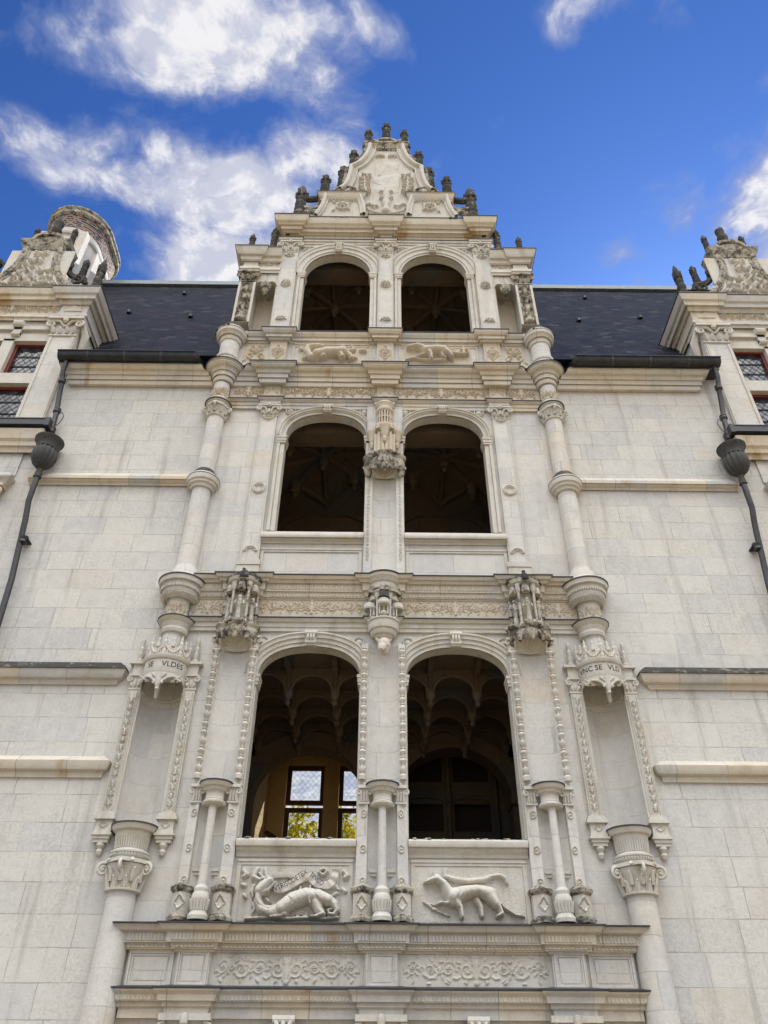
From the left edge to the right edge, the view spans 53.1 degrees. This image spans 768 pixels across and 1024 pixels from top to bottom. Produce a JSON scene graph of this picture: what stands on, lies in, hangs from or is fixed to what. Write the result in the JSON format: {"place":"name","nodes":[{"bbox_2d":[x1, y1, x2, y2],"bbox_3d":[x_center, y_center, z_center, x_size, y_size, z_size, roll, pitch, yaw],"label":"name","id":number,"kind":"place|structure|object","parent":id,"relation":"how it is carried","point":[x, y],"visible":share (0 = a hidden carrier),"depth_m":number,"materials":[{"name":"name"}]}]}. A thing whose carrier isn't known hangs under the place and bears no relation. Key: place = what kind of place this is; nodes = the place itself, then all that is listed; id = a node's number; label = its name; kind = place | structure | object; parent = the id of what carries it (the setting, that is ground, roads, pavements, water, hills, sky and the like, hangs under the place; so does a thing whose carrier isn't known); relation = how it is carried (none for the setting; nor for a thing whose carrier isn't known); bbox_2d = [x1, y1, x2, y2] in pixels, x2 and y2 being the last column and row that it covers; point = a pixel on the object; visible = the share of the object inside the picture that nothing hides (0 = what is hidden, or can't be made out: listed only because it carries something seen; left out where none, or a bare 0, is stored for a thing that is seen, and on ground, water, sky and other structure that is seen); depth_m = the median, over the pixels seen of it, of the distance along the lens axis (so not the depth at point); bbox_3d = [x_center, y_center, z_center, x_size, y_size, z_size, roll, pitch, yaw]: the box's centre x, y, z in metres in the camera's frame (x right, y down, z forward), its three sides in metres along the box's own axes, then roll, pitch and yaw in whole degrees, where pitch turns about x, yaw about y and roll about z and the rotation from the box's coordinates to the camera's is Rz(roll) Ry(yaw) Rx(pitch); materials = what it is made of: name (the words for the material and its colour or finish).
{"place":"outdoors","nodes":[
{"label":"outdoors","id":0,"kind":"place"},
{"bbox_2d":[288,806,344,837],"bbox_3d":[-2.771,14.019,23.314,4.437,10.032,4.438,1,-38,0],"label":"tree","id":1,"kind":"object","parent":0,"point":[299,828],"visible":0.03,"depth_m":25.50,"materials":[{"name":"green plant"}]},
{"bbox_2d":[315,806,355,838],"bbox_3d":[-1.176,14.427,23.974,4.272,10.223,4.414,1,-38,0],"label":"tree","id":2,"kind":"object","parent":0,"point":[351,831],"visible":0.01,"depth_m":26.20,"materials":[{"name":"green plant"}]},
{"bbox_2d":[0,0,767,837],"label":"sky","id":3,"kind":"structure","parent":0,"point":[607,137],"materials":[{"name":"blue"}]},
{"label":"ground","id":4,"kind":"structure","parent":0,"visible":0},
{"bbox_2d":[0,123,767,1023],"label":"castle","id":5,"kind":"structure","parent":4,"relation":"on","point":[416,527],"depth_m":11.67,"materials":[{"name":"beige stone"}]},
{"bbox_2d":[0,387,27,416],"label":"window","id":6,"kind":"structure","parent":5,"relation":"in","point":[11,398],"depth_m":14.50,"materials":[{"name":"clear glass"}]},
{"bbox_2d":[3,345,44,372],"bbox_3d":[-7.029,-2.958,15.158,0.700,0.980,0.080,1,-38,0],"label":"window","id":7,"kind":"structure","parent":5,"relation":"in","point":[24,358],"depth_m":15.21,"materials":[{"name":"clear glass"}]},
{"bbox_2d":[0,417,55,433],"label":"gutter","id":8,"kind":"object","parent":5,"relation":"attached to","point":[45,423],"visible":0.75,"depth_m":13.57,"materials":[{"name":"metal"}]},
{"bbox_2d":[0,359,68,627],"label":"downpipe","id":9,"kind":"object","parent":5,"relation":"attached to","point":[49,446],"visible":1,"depth_m":12.92,"materials":[{"name":"metal"}]},
{"bbox_2d":[57,349,205,366],"bbox_3d":[-4.763,-2.853,14.624,2.770,0.166,0.471,1,-38,0],"label":"gutter","id":10,"kind":"object","parent":5,"relation":"attached to","point":[123,356],"visible":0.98,"depth_m":14.48,"materials":[{"name":"metal"}]},
{"bbox_2d":[283,808,322,837],"bbox_3d":[-1.588,6.475,14.887,0.760,1.440,0.070,1,-38,0],"label":"window","id":11,"kind":"structure","parent":5,"relation":"in","point":[287,810],"depth_m":15.21,"materials":[{"name":"brown wood"}]},
{"bbox_2d":[286,766,324,805],"bbox_3d":[-1.582,5.556,15.612,0.760,0.780,0.070,1,-38,0],"label":"window","id":12,"kind":"structure","parent":5,"relation":"in","point":[289,802],"depth_m":15.56,"materials":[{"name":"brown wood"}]},
{"bbox_2d":[337,808,355,837],"bbox_3d":[-0.588,6.484,14.892,0.640,1.440,0.070,1,-38,0],"label":"window","id":13,"kind":"structure","parent":5,"relation":"in","point":[341,811],"depth_m":15.22,"materials":[{"name":"brown wood"}]},
{"bbox_2d":[339,766,356,805],"bbox_3d":[-0.582,5.565,15.616,0.640,0.780,0.070,1,-38,0],"label":"window","id":14,"kind":"structure","parent":5,"relation":"in","point":[343,769],"depth_m":15.53,"materials":[{"name":"brown wood"}]},
{"bbox_2d":[566,354,720,379],"bbox_3d":[4.907,-2.761,14.664,2.910,0.166,0.471,1,-38,0],"label":"gutter","id":15,"kind":"object","parent":5,"relation":"attached to","point":[619,361],"visible":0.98,"depth_m":14.52,"materials":[{"name":"metal"}]},
{"bbox_2d":[712,366,767,592],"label":"downpipe","id":16,"kind":"object","parent":5,"relation":"attached to","point":[731,453],"visible":0.99,"depth_m":13.01,"materials":[{"name":"metal"}]},
{"bbox_2d":[723,424,767,440],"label":"gutter","id":17,"kind":"object","parent":5,"relation":"attached to","point":[733,430],"visible":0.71,"depth_m":13.62,"materials":[{"name":"metal"}]},
{"bbox_2d":[734,352,767,380],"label":"window","id":18,"kind":"structure","parent":5,"relation":"in","point":[753,365],"depth_m":15.29,"materials":[{"name":"clear glass"}]},
{"bbox_2d":[752,395,767,424],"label":"window","id":19,"kind":"structure","parent":5,"relation":"in","point":[761,401],"depth_m":14.59,"materials":[{"name":"clear glass"}]}
]}

